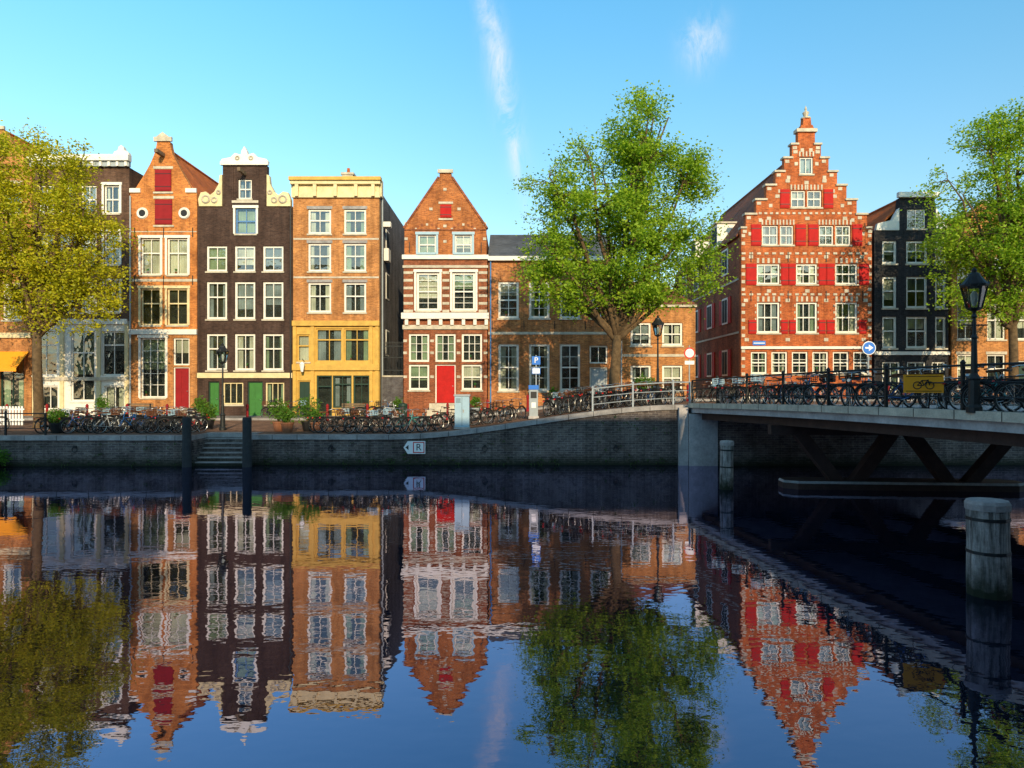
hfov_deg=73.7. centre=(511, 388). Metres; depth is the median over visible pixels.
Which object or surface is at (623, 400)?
bicycle
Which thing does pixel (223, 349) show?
street lamp
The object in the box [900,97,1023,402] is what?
elm tree
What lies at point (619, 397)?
bicycle
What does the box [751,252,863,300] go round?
wall anchors
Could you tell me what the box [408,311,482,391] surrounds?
sills
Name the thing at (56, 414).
potted shrub
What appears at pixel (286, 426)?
potted shrub
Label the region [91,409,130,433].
bicycle
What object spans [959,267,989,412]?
street lamp
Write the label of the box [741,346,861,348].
stone bands
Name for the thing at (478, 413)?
bicycle
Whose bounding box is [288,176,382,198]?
cornice
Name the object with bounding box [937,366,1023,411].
bicycle
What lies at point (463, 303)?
room backing
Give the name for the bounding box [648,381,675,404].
bicycle
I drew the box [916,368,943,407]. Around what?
bicycle
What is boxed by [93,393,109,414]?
potted shrub
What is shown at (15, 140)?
roof
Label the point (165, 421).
bicycle
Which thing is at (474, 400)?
potted shrub
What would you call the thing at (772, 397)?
bicycle
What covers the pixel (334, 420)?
bicycle
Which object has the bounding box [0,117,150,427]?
elm tree
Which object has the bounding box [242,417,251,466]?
mooring post
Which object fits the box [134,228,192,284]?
wall anchors
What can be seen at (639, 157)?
elm tree
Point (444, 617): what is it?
canal water
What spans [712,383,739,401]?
bicycle
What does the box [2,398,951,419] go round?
sidewalk
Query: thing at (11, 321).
sills
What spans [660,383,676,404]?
bicycle
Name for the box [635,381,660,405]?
bicycle
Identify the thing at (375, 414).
bicycle
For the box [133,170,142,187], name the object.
side walls
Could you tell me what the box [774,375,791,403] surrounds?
bicycle
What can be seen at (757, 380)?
bicycle
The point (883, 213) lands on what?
roof
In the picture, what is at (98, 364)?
pilasters
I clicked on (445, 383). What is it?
door
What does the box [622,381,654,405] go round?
bicycle
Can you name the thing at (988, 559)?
mooring pile
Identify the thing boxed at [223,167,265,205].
pilasters
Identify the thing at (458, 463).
wall moss
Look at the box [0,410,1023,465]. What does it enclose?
quay wall
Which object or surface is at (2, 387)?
window frames
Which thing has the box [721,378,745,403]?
bicycle
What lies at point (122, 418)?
bicycle
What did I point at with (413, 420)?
bicycle
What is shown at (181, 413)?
bicycle
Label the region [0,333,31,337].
stone bands
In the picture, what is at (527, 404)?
street bollard
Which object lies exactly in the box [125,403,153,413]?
park bench
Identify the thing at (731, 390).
bicycle
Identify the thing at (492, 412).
bicycle
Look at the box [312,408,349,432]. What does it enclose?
bicycle
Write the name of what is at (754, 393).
bicycle
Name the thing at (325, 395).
room backing
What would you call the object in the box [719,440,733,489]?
mooring pile
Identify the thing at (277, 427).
potted shrub
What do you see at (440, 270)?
window frames
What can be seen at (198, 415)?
bicycle
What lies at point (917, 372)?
bicycle
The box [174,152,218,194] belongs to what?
roof
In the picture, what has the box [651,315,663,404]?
street lamp
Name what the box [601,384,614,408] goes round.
bicycle
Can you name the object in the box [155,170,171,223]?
shutters
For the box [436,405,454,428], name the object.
bicycle
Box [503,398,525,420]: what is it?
bicycle
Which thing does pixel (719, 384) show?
bicycle
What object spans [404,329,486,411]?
pilasters
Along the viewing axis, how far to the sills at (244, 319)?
41.93 m
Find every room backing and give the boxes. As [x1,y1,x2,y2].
[11,194,18,405]
[42,187,123,407]
[144,240,188,395]
[210,182,281,402]
[299,212,367,414]
[411,248,479,387]
[754,159,865,371]
[884,211,941,388]
[958,272,1023,379]
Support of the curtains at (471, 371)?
attached to the front wall at (466, 214)
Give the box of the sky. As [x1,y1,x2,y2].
[0,0,1023,288]
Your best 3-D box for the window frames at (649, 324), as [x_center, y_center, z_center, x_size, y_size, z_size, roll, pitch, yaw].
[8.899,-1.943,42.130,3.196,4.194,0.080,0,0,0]
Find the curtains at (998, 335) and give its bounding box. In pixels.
[958,267,1023,375]
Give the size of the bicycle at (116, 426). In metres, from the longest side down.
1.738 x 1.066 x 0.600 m
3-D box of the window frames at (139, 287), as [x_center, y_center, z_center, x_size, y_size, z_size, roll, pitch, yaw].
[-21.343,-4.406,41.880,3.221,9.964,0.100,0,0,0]
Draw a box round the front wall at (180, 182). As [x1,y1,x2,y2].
[130,142,199,414]
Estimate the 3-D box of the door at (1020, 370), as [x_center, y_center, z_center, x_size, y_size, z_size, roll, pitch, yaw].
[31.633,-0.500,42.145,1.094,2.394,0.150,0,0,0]
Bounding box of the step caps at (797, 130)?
[738,128,872,229]
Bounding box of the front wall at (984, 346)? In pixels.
[948,204,1023,398]
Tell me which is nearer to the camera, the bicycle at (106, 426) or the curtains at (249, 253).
the bicycle at (106, 426)
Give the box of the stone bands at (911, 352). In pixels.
[874,351,949,354]
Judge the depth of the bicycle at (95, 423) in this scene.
31.73 m
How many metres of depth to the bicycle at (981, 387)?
24.51 m
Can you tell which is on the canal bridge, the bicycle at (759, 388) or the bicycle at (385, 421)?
the bicycle at (759, 388)
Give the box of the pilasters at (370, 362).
[293,326,378,414]
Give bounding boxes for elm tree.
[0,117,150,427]
[510,80,740,407]
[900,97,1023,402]
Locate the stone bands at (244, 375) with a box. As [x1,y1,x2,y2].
[196,200,292,377]
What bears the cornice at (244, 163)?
on the front wall at (215, 226)
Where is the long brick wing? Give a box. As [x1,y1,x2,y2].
[488,235,617,410]
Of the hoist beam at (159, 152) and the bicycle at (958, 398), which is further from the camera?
the hoist beam at (159, 152)
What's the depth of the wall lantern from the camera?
41.42 m
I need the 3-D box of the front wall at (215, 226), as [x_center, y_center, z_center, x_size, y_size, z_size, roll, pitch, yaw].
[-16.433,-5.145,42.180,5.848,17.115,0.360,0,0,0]
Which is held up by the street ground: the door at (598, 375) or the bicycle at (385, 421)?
the bicycle at (385, 421)
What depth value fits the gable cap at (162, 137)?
41.78 m
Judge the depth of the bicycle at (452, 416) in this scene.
32.35 m
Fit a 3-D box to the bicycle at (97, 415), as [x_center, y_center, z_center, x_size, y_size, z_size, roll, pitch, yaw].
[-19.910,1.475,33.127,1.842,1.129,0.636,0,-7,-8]
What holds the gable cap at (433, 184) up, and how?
attached to the front wall at (466, 214)
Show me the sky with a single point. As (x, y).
(401, 92)
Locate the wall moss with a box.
[8,415,669,465]
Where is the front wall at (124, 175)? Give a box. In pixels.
[33,167,132,415]
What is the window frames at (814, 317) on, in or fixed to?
attached to the front wall at (805, 140)
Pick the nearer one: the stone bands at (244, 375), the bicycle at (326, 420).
the bicycle at (326, 420)
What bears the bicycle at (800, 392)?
on the canal bridge
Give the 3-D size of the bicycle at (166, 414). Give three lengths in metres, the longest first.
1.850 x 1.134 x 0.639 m
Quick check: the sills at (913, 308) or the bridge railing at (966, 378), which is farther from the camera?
the sills at (913, 308)
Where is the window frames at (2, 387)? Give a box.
[1,212,23,407]
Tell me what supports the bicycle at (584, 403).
on the street ground
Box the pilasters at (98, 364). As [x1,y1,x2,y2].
[32,324,128,415]
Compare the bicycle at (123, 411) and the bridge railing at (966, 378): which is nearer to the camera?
the bridge railing at (966, 378)
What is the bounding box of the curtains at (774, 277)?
[752,160,853,371]
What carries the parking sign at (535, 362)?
on the street ground
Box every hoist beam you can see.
[154,148,164,156]
[237,167,246,175]
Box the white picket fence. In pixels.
[0,406,24,424]
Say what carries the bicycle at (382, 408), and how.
on the street ground
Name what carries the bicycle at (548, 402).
on the street ground
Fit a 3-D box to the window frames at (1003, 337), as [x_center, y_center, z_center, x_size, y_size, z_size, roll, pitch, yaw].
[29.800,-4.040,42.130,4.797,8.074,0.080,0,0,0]
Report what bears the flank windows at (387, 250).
attached to the side walls at (393, 310)
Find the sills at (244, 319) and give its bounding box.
[205,199,284,405]
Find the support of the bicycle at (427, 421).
on the street ground
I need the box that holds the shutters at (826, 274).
[746,189,868,333]
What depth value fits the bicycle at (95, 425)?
31.41 m
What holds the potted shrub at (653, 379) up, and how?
on the street ground
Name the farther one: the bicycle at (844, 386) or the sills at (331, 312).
the sills at (331, 312)
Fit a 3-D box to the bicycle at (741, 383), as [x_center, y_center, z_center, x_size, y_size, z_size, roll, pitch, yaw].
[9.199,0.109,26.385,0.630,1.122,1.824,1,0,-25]
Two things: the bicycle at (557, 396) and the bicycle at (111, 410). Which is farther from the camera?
the bicycle at (557, 396)
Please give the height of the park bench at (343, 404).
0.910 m
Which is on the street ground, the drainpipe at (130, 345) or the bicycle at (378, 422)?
the bicycle at (378, 422)
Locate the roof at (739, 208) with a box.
[673,165,781,278]
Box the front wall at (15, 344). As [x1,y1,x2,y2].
[0,130,32,415]
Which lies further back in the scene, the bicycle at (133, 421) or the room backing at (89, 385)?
the room backing at (89, 385)
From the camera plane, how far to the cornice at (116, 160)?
41.73 m
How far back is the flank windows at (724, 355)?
46.62 m
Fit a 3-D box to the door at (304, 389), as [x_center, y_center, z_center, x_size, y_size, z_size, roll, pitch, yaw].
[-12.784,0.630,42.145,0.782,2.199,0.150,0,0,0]
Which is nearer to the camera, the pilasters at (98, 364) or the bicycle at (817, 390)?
the bicycle at (817, 390)
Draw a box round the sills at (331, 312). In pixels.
[296,234,366,409]
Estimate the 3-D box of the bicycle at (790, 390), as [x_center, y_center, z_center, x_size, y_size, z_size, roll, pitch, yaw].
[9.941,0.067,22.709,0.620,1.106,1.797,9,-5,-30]
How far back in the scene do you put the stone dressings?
41.77 m
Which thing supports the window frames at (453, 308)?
attached to the front wall at (466, 214)
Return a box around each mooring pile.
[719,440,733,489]
[964,497,1011,600]
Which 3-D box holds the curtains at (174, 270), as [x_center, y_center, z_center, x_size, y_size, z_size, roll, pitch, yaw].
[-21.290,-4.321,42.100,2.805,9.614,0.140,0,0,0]
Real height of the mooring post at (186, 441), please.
3.350 m
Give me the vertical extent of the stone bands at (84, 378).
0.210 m
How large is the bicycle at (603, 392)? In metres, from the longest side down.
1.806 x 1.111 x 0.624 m
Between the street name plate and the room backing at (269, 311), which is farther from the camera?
the room backing at (269, 311)
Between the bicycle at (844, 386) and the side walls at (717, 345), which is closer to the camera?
the bicycle at (844, 386)
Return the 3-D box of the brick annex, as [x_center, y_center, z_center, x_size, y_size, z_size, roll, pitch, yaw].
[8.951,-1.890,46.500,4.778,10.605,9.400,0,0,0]
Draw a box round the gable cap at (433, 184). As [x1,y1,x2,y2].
[403,169,487,229]
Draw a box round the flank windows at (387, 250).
[383,222,391,356]
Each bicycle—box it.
[0,409,9,430]
[34,409,72,433]
[39,410,81,432]
[49,410,89,431]
[59,409,97,432]
[60,410,97,433]
[73,409,114,432]
[75,407,101,429]
[78,407,122,432]
[82,407,120,429]
[86,410,127,432]
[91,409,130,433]
[98,406,138,429]
[100,409,141,432]
[106,406,132,428]
[108,408,151,431]
[112,408,150,433]
[114,407,146,428]
[120,407,153,430]
[121,410,159,432]
[131,407,167,429]
[132,408,170,432]
[133,411,173,432]
[143,409,182,432]
[151,409,188,432]
[153,406,180,429]
[155,408,199,432]
[166,406,206,429]
[168,409,200,432]
[174,410,208,432]
[261,401,281,416]
[267,400,298,416]
[281,400,306,416]
[307,409,347,432]
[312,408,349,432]
[319,408,360,432]
[331,409,368,431]
[342,409,372,433]
[349,410,381,432]
[353,401,381,416]
[354,409,391,432]
[367,410,393,432]
[369,400,394,416]
[369,409,406,431]
[374,401,397,416]
[382,408,407,433]
[388,410,420,432]
[393,409,429,432]
[401,409,435,432]
[416,408,444,431]
[430,406,454,428]
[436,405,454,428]
[454,404,480,425]
[470,402,493,423]
[470,402,500,425]
[480,400,511,423]
[495,399,516,422]
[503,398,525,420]
[542,392,565,415]
[543,392,562,416]
[547,391,572,411]
[553,390,576,414]
[556,391,587,412]
[561,389,593,412]
[572,387,598,411]
[572,388,589,409]
[579,386,602,410]
[581,385,614,409]
[595,385,607,406]
[595,385,628,407]
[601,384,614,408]
[610,384,640,406]
[614,383,629,407]
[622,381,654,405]
[625,382,647,406]
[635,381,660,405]
[640,385,666,405]
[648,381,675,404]
[660,381,684,402]
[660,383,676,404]
[671,382,699,402]
[693,381,715,401]
[702,381,724,401]
[712,378,729,402]
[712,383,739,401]
[713,379,724,401]
[715,377,760,403]
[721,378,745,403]
[732,378,766,403]
[748,374,797,403]
[748,376,763,403]
[757,376,774,403]
[760,376,804,404]
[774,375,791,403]
[784,374,838,404]
[788,373,835,404]
[791,373,847,405]
[791,374,817,404]
[802,372,863,405]
[830,373,883,406]
[836,371,858,405]
[841,371,876,406]
[853,371,915,407]
[854,369,931,407]
[874,368,944,408]
[899,388,935,404]
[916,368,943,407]
[919,364,1003,410]
[923,367,950,408]
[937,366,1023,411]
[947,365,1023,411]
[950,376,993,404]
[958,364,1023,410]
[980,386,1016,405]
[982,376,1018,405]
[990,374,1023,405]
[992,368,1023,411]
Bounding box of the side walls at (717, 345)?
[675,235,738,397]
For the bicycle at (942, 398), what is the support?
on the canal bridge
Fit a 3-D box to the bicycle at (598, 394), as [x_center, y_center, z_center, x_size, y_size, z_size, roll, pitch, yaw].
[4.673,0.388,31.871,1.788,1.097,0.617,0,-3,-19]
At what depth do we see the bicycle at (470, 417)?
32.61 m
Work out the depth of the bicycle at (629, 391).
31.28 m
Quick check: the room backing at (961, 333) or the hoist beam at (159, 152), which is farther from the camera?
the room backing at (961, 333)
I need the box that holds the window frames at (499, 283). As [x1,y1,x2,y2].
[498,282,606,390]
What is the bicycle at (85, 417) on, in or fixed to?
on the street ground
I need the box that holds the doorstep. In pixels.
[427,403,454,416]
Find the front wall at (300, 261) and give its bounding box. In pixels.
[293,198,379,415]
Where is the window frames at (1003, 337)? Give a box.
[957,258,1023,379]
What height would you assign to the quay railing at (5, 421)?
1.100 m
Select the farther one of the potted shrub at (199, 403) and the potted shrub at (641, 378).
the potted shrub at (199, 403)
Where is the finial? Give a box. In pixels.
[799,106,813,127]
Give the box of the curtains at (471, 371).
[411,237,479,387]
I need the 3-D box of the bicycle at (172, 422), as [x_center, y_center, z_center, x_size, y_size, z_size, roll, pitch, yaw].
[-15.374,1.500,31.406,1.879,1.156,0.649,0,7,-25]
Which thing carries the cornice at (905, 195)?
on the front wall at (901, 271)
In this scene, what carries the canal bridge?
on the canal bed
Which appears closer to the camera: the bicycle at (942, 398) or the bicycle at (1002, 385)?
the bicycle at (1002, 385)
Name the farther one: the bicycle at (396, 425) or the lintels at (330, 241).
the lintels at (330, 241)
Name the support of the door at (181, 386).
attached to the front wall at (180, 182)
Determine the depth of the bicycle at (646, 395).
31.24 m
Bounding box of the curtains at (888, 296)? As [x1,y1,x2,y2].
[883,212,941,387]
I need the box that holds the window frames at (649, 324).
[631,323,681,388]
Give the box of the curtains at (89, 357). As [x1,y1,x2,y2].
[42,188,123,407]
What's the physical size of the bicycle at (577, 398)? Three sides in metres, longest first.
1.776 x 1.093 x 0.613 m
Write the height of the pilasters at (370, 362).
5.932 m
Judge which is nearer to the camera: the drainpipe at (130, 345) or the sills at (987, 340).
the drainpipe at (130, 345)
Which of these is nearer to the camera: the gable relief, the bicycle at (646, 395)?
the bicycle at (646, 395)
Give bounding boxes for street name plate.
[753,341,765,344]
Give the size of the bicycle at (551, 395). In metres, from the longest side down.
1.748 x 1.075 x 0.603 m
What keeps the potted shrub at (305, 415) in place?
on the street ground
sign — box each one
[404,441,424,453]
[532,355,539,384]
[684,346,694,381]
[862,341,875,402]
[903,374,943,392]
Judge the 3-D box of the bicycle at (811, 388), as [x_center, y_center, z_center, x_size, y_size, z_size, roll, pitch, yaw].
[9.847,0.058,21.778,1.789,1.097,0.618,0,-5,34]
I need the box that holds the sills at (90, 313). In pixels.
[43,213,123,410]
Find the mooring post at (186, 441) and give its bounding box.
[182,417,191,466]
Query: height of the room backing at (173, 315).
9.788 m
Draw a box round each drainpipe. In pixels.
[129,196,131,413]
[289,208,291,410]
[382,199,382,374]
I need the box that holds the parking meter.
[528,385,538,418]
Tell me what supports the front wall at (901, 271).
on the street ground
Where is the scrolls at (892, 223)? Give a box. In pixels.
[874,208,947,229]
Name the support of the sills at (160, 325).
attached to the front wall at (180, 182)
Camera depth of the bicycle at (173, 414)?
31.32 m
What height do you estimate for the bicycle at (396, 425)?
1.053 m
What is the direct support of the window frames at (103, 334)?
attached to the front wall at (124, 175)
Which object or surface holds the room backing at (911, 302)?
attached to the front wall at (901, 271)
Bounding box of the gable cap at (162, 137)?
[153,132,172,141]
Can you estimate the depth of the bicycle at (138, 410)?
33.39 m
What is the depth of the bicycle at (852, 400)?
20.78 m
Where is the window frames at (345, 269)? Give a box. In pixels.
[297,209,368,415]
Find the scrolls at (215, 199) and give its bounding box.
[198,156,291,206]
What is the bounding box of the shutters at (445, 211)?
[440,205,450,217]
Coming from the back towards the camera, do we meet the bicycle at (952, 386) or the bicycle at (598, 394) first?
the bicycle at (598, 394)
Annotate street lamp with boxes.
[216,343,228,430]
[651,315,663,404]
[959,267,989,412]
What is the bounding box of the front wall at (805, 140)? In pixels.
[739,132,871,398]
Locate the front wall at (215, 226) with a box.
[198,166,292,415]
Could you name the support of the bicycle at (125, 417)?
on the street ground
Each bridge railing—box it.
[691,360,1023,409]
[906,374,1023,402]
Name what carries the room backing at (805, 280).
attached to the front wall at (805, 140)
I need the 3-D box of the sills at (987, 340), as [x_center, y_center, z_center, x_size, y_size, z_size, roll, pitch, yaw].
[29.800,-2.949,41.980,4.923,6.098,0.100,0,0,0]
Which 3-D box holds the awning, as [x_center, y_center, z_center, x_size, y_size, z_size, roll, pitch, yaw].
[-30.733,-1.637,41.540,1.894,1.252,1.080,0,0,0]
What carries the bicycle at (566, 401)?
on the street ground
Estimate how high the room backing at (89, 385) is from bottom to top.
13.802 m
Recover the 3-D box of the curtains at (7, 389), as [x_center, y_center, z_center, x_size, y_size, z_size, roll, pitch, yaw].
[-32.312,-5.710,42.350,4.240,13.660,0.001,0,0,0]
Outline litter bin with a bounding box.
[398,403,407,416]
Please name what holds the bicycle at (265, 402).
on the street ground
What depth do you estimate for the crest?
41.80 m
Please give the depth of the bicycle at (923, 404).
16.68 m
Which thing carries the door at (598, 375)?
in the long brick wing
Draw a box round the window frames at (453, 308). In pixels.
[409,235,481,389]
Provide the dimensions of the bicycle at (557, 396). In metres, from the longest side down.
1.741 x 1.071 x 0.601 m
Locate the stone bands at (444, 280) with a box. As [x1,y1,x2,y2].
[403,202,487,377]
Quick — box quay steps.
[192,438,253,465]
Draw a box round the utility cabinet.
[454,394,470,428]
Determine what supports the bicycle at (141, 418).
on the street ground
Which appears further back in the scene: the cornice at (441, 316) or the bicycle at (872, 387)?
the cornice at (441, 316)
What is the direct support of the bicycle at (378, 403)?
on the street ground
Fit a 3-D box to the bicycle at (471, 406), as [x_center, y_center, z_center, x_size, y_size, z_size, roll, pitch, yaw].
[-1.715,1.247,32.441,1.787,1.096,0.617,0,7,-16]
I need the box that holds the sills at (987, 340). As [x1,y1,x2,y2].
[956,291,1023,389]
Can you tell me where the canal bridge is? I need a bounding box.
[678,403,1023,491]
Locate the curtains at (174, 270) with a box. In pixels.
[144,240,188,395]
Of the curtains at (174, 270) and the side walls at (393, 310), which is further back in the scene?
the side walls at (393, 310)
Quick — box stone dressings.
[742,146,871,398]
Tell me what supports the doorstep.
on the street ground
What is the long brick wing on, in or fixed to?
on the street ground
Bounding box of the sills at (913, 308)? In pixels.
[881,228,947,391]
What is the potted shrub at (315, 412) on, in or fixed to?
on the street ground
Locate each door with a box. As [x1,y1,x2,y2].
[174,367,188,407]
[298,381,310,415]
[435,364,455,402]
[590,367,606,399]
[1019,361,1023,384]
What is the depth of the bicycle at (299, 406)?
40.33 m
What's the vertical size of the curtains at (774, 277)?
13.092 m
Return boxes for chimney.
[341,168,355,175]
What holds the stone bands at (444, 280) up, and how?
attached to the front wall at (466, 214)
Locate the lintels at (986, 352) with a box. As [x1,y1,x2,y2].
[956,254,1006,353]
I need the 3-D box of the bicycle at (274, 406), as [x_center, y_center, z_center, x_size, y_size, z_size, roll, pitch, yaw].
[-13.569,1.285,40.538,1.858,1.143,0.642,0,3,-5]
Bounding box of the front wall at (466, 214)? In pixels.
[404,173,486,415]
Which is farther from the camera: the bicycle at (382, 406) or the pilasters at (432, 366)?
the pilasters at (432, 366)
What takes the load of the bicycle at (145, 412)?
on the street ground
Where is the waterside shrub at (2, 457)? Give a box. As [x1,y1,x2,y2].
[0,449,15,465]
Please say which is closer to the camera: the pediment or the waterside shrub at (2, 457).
the waterside shrub at (2, 457)
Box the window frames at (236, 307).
[207,180,283,403]
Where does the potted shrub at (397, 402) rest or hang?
on the sidewalk
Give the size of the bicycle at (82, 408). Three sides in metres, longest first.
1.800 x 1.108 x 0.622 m
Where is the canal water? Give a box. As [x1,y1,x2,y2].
[0,465,1023,767]
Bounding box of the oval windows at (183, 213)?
[136,207,189,218]
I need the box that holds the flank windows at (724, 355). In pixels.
[682,221,738,377]
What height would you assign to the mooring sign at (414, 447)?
0.560 m
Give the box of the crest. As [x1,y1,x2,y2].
[113,145,130,155]
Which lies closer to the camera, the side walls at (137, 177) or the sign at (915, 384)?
the sign at (915, 384)
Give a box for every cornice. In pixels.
[27,154,131,323]
[220,161,268,165]
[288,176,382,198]
[401,255,488,328]
[897,192,939,197]
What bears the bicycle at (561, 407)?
on the street ground
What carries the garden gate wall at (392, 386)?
on the street ground
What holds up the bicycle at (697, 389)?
on the street ground
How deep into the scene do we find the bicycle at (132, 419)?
31.47 m
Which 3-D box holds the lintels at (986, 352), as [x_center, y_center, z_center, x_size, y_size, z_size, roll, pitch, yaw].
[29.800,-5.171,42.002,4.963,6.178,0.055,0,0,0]
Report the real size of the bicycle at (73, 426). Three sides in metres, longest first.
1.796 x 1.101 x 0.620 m
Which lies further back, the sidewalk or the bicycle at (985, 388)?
the sidewalk
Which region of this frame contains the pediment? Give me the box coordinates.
[221,146,268,161]
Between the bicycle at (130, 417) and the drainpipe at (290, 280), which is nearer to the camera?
the bicycle at (130, 417)
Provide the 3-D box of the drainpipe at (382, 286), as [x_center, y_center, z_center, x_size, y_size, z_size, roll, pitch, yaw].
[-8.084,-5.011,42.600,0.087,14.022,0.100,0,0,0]
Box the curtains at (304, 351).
[300,212,367,405]
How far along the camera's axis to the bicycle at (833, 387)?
20.14 m
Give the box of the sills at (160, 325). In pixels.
[139,275,188,398]
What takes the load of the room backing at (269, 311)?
attached to the front wall at (215, 226)
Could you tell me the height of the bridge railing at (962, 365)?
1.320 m
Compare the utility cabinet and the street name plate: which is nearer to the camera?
the utility cabinet
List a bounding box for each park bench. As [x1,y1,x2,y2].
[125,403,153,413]
[341,403,365,416]
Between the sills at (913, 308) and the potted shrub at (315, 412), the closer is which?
the potted shrub at (315, 412)
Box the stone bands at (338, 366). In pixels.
[292,238,379,369]
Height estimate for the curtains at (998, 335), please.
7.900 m
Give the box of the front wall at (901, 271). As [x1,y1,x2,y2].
[872,198,947,398]
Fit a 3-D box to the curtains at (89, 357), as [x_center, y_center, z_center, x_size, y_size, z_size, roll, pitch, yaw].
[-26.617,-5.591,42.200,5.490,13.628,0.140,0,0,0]
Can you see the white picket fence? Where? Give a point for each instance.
(15, 409)
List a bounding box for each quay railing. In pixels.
[0,411,46,434]
[591,379,690,410]
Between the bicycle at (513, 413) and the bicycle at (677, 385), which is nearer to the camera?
the bicycle at (513, 413)
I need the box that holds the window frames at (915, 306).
[882,209,944,389]
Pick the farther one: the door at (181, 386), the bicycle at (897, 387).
the door at (181, 386)
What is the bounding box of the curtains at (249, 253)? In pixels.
[210,182,282,401]
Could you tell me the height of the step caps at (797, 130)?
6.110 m
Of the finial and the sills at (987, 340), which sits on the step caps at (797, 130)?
the finial
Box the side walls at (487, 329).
[487,242,488,398]
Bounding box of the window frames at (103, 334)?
[39,186,123,409]
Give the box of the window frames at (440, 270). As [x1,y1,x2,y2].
[413,232,477,310]
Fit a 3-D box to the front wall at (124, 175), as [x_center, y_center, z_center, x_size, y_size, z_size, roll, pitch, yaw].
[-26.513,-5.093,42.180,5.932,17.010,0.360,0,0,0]
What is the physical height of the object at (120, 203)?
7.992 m
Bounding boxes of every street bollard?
[246,404,248,416]
[526,394,528,410]
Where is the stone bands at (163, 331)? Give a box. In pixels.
[129,166,196,414]
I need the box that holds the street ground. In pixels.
[0,401,1014,434]
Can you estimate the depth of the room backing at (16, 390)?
42.43 m
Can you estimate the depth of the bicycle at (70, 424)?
31.72 m
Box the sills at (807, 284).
[750,174,870,374]
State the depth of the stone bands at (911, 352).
41.90 m
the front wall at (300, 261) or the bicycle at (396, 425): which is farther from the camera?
the front wall at (300, 261)
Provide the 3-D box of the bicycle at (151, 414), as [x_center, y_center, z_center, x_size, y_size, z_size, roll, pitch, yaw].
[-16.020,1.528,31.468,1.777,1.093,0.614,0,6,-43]
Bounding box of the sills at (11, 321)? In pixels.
[1,214,24,408]
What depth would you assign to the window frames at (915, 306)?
42.09 m
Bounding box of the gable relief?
[404,188,485,254]
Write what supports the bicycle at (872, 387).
on the canal bridge
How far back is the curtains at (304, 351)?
42.25 m
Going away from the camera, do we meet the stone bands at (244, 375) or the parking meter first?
the parking meter
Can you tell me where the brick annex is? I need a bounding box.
[619,282,696,398]
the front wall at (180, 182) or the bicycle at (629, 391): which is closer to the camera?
the bicycle at (629, 391)
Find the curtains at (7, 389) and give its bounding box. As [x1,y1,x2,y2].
[4,198,22,405]
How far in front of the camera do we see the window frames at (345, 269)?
42.09 m
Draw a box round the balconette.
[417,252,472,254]
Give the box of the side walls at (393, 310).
[380,196,403,411]
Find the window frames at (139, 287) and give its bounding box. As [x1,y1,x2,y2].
[137,235,190,397]
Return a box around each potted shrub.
[47,407,68,433]
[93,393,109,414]
[191,395,207,420]
[199,402,220,428]
[264,398,289,431]
[276,406,297,432]
[290,394,324,430]
[307,408,324,431]
[392,397,402,416]
[470,396,481,413]
[548,386,557,404]
[634,372,650,402]
[648,377,661,402]
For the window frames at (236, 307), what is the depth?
42.09 m
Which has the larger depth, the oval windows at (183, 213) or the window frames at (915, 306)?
the window frames at (915, 306)
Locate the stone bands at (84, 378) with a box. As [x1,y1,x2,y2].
[43,377,126,380]
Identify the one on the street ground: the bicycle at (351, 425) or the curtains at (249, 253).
the bicycle at (351, 425)
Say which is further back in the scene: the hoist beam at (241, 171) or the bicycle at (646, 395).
the hoist beam at (241, 171)
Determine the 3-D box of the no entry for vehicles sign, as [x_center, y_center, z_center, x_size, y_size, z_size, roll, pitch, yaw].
[9.350,-0.750,35.980,0.600,3.000,0.110,0,0,0]
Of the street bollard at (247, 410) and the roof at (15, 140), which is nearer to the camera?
the street bollard at (247, 410)
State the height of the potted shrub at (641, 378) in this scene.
1.693 m
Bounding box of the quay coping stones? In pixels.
[0,404,897,439]
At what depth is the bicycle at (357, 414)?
31.58 m
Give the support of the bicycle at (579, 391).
on the street ground
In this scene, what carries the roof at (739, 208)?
on the side walls at (717, 345)
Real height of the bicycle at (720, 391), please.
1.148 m
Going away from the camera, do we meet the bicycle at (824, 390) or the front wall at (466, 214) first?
the bicycle at (824, 390)
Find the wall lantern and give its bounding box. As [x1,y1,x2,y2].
[299,359,304,371]
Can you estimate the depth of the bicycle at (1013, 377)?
23.86 m
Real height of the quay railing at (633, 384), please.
1.442 m
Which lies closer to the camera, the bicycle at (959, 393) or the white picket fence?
the bicycle at (959, 393)
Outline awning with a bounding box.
[0,352,27,370]
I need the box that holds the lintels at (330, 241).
[307,206,366,281]
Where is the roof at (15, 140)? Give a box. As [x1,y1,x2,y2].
[5,130,32,150]
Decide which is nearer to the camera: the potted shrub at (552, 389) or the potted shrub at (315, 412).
the potted shrub at (315, 412)
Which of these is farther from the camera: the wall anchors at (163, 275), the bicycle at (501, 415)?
the wall anchors at (163, 275)
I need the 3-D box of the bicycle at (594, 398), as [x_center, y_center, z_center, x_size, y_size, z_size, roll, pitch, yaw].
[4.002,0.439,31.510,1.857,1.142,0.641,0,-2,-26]
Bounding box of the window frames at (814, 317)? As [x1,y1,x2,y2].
[751,158,867,373]
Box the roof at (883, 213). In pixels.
[867,200,895,230]
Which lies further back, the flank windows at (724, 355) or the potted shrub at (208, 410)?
the flank windows at (724, 355)
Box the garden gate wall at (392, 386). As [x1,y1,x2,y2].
[382,342,403,414]

